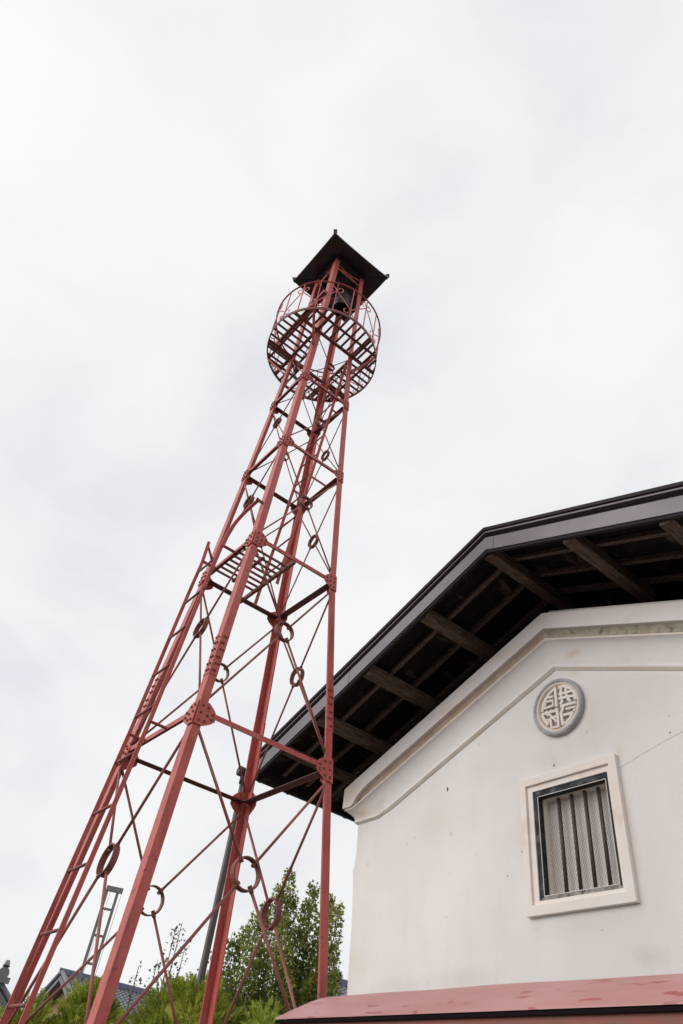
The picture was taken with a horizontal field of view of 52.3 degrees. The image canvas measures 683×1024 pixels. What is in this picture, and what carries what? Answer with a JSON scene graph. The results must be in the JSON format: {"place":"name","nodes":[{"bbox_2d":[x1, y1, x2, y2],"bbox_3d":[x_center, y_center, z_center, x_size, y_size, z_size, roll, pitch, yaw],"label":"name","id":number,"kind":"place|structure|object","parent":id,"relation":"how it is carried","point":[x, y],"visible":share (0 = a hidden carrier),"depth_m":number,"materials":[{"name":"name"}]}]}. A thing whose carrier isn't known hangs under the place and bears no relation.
{"place":"outdoors","nodes":[
{"label":"outdoors","id":0,"kind":"place"},
{"bbox_2d":[0,960,10,1009],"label":"tiled house","id":1,"kind":"structure","parent":0,"point":[5,995],"depth_m":16.77,"materials":[{"name":"grey tile"}]},
{"bbox_2d":[243,999,273,1023],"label":"conifer bush","id":2,"kind":"object","parent":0,"point":[251,1019],"visible":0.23,"depth_m":7.02,"materials":[{"name":"green plant"}]},
{"bbox_2d":[284,976,347,1011],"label":"tiled house","id":3,"kind":"structure","parent":0,"point":[344,985],"depth_m":16.45,"materials":[{"name":"grey tile"}]},
{"bbox_2d":[0,0,682,1008],"label":"sky","id":4,"kind":"structure","parent":0,"point":[513,169],"materials":[{"name":"white"}]},
{"bbox_2d":[275,973,682,1023],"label":"roof","id":5,"kind":"structure","parent":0,"point":[653,999],"depth_m":2.65,"materials":[{"name":"red metal"}]},
{"label":"ground","id":6,"kind":"structure","parent":0,"visible":0},
{"bbox_2d":[0,987,60,1023],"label":"conifer bush","id":7,"kind":"object","parent":6,"relation":"on","point":[46,1010],"visible":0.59,"depth_m":6.78,"materials":[{"name":"green plant"}]},
{"bbox_2d":[46,975,130,1023],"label":"conifer bush","id":8,"kind":"object","parent":6,"relation":"on","point":[74,1004],"visible":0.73,"depth_m":6.89,"materials":[{"name":"green plant"}]},
{"bbox_2d":[34,967,157,1023],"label":"tiled house","id":9,"kind":"structure","parent":6,"relation":"on","point":[58,980],"depth_m":19.99,"materials":[{"name":"grey tile"}]},
{"bbox_2d":[74,885,123,992],"bbox_3d":[-4.790,9.272,12.146,0.329,4.995,0.105,17,-43,-9],"label":"ladder mast","id":10,"kind":"object","parent":6,"relation":"on","point":[116,890],"visible":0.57,"depth_m":13.34,"materials":[{"name":"metal"}]},
{"bbox_2d":[126,923,191,1017],"bbox_3d":[-2.220,6.221,7.265,0.822,3.454,0.443,7,-43,3],"label":"sapling","id":11,"kind":"object","parent":6,"relation":"on","point":[156,965],"visible":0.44,"depth_m":8.16,"materials":[{"name":"green plant"}]},
{"bbox_2d":[124,970,244,1023],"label":"conifer bush","id":12,"kind":"object","parent":6,"relation":"on","point":[159,1010],"visible":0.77,"depth_m":7.04,"materials":[{"name":"green plant"}]},
{"bbox_2d":[0,229,389,1023],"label":"fire watchtower","id":13,"kind":"structure","parent":6,"relation":"on","point":[330,271],"depth_m":5.84,"materials":[{"name":"red metal"}]},
{"bbox_2d":[332,288,350,317],"bbox_3d":[0.030,-3.097,10.122,0.272,0.604,0.272,33,-48,-24],"label":"fire bell","id":14,"kind":"object","parent":13,"relation":"hanging from","point":[340,304],"visible":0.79,"depth_m":10.00,"materials":[{"name":"grey metal"}]},
{"bbox_2d":[191,932,235,996],"bbox_3d":[-1.661,6.500,7.505,0.722,3.503,0.450,33,-48,-24],"label":"sapling","id":15,"kind":"object","parent":6,"relation":"on","point":[225,961],"visible":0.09,"depth_m":8.48,"materials":[{"name":"green plant"}]},
{"bbox_2d":[240,991,280,1023],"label":"conifer bush","id":16,"kind":"object","parent":6,"relation":"on","point":[266,1013],"visible":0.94,"depth_m":5.86,"materials":[{"name":"green plant"}]},
{"bbox_2d":[219,866,344,1023],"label":"leafy tree","id":17,"kind":"object","parent":6,"relation":"on","point":[307,992],"visible":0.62,"depth_m":8.49,"materials":[{"name":"green plant"}]},
{"bbox_2d":[193,481,682,1003],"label":"plaster storehouse","id":18,"kind":"structure","parent":6,"relation":"on","point":[507,763],"depth_m":6.92,"materials":[{"name":"beige paint"}]},
{"bbox_2d":[519,753,639,917],"bbox_3d":[2.090,2.872,6.124,0.226,1.186,1.070,33,-48,-24],"label":"window","id":19,"kind":"structure","parent":18,"relation":"in","point":[578,856],"depth_m":6.14,"materials":[{"name":"paint"}]}
]}

